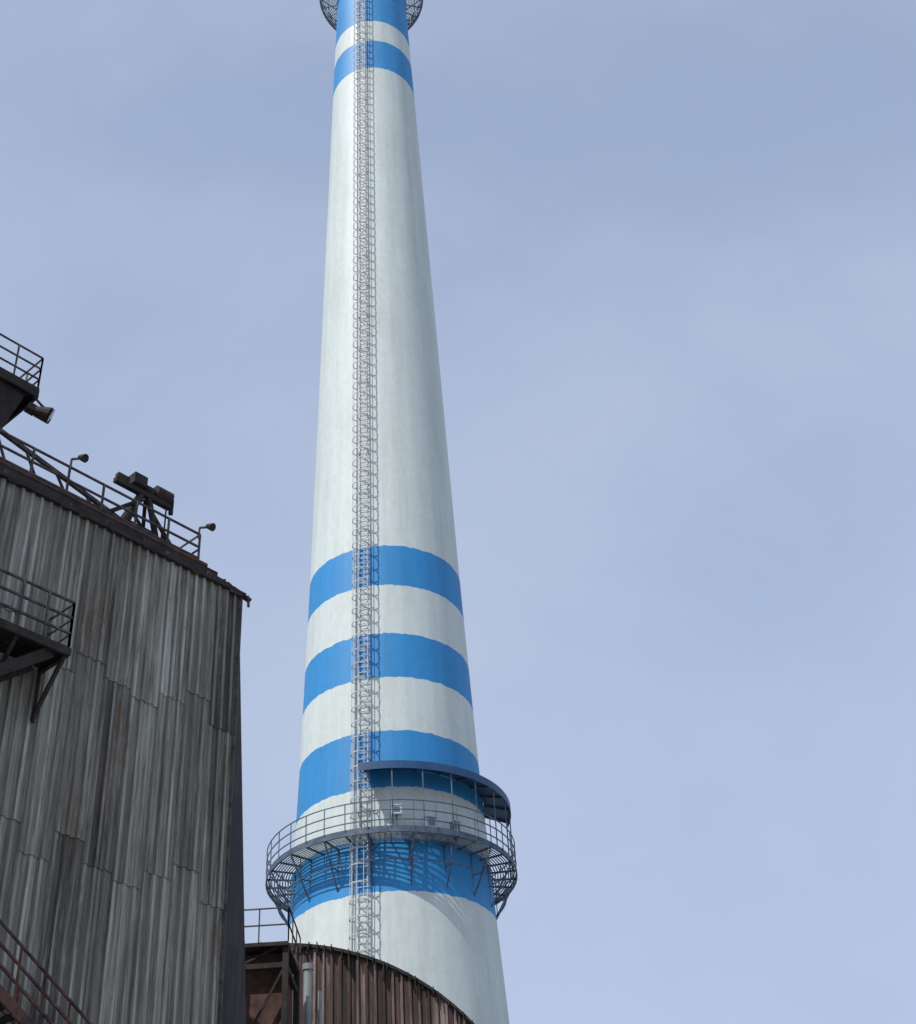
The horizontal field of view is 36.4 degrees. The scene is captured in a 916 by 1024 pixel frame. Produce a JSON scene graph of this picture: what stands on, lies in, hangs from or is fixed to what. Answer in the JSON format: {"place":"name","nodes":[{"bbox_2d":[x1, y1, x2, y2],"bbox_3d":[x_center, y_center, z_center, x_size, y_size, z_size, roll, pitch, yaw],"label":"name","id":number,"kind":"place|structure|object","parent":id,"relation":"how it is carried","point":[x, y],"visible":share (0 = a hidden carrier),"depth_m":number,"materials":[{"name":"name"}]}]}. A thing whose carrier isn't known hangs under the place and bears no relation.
{"place":"outdoors","nodes":[
{"label":"outdoors","id":0,"kind":"place"},
{"bbox_2d":[0,333,54,427],"bbox_3d":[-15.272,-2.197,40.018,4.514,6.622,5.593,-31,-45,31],"label":"hopper tower","id":1,"kind":"structure","parent":0,"point":[18,395],"depth_m":41.13,"materials":[{"name":"metal"}]},
{"bbox_2d":[29,643,212,1014],"bbox_3d":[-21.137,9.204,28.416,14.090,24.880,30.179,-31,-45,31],"label":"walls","id":2,"kind":"structure","parent":0,"point":[139,898],"depth_m":40.31,"materials":[{"name":"grey metal"}]},
{"bbox_2d":[0,478,238,1023],"bbox_3d":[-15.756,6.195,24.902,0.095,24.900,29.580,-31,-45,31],"label":"corrugated facade","id":3,"kind":"structure","parent":2,"relation":"attached to","point":[99,851],"depth_m":34.96,"materials":[{"name":"grey metal"}]},
{"bbox_2d":[0,568,75,722],"bbox_3d":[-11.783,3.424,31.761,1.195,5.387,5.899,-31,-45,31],"label":"facade balcony","id":4,"kind":"structure","parent":3,"relation":"attached to","point":[25,649],"depth_m":33.69,"materials":[{"name":"metal"}]},
{"bbox_2d":[0,459,251,607],"bbox_3d":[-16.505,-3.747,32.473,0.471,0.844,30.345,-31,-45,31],"label":"eaves flashing","id":5,"kind":"object","parent":3,"relation":"attached to","point":[38,487],"visible":1,"depth_m":38.66,"materials":[{"name":"metal"}]},
{"bbox_2d":[217,596,245,1023],"bbox_3d":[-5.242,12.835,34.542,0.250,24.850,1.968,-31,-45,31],"label":"corner flashing","id":6,"kind":"object","parent":2,"relation":"attached to","point":[231,1008],"visible":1,"depth_m":36.20,"materials":[{"name":"metal"}]},
{"bbox_3d":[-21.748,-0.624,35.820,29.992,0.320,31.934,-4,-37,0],"label":"roof","id":7,"kind":"object","parent":2,"relation":"on","visible":0},
{"bbox_2d":[0,427,200,558],"bbox_3d":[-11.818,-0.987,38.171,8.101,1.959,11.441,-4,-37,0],"label":"roof railing","id":8,"kind":"object","parent":7,"relation":"on","point":[46,466],"visible":0.62,"depth_m":38.95,"materials":[{"name":"grey metal"}]},
{"bbox_2d":[69,454,215,538],"bbox_3d":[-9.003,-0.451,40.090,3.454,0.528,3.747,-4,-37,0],"label":"roof lamps","id":9,"kind":"object","parent":8,"relation":"attached to","point":[84,458],"visible":1,"depth_m":38.85,"materials":[{"name":"black metal"}]},
{"bbox_2d":[107,471,173,542],"bbox_3d":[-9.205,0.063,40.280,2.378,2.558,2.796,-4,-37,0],"label":"roof hoist","id":10,"kind":"object","parent":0,"point":[135,482],"visible":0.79,"depth_m":40.66,"materials":[{"name":"black metal"}]},
{"bbox_2d":[244,906,321,1023],"bbox_3d":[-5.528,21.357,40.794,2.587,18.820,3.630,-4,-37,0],"label":"steel service tower","id":11,"kind":"structure","parent":0,"point":[272,983],"depth_m":44.29,"materials":[{"name":"metal"}]},
{"bbox_2d":[0,0,915,1023],"label":"sky","id":12,"kind":"structure","parent":0,"point":[672,243],"materials":[{"name":"blue"}]},
{"label":"ground","id":13,"kind":"structure","parent":0,"visible":0},
{"bbox_2d":[0,919,91,1023],"bbox_3d":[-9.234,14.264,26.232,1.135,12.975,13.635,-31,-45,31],"label":"facade stair","id":14,"kind":"object","parent":13,"relation":"on","point":[13,1008],"visible":1,"depth_m":29.21,"materials":[{"name":"metal"}]},
{"bbox_2d":[260,942,474,1023],"bbox_3d":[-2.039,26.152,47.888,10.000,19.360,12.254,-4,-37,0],"label":"rusty vaulted conveyor gallery","id":15,"kind":"object","parent":13,"relation":"on","point":[356,987],"visible":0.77,"depth_m":47.78,"materials":[{"name":"metal"}]},
{"bbox_2d":[265,0,517,1023],"bbox_3d":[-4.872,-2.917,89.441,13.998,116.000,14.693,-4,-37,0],"label":"striped industrial chimney","id":16,"kind":"object","parent":13,"relation":"on","point":[401,798],"visible":0.99,"depth_m":78.30,"materials":[{"name":"paint"}]}
]}

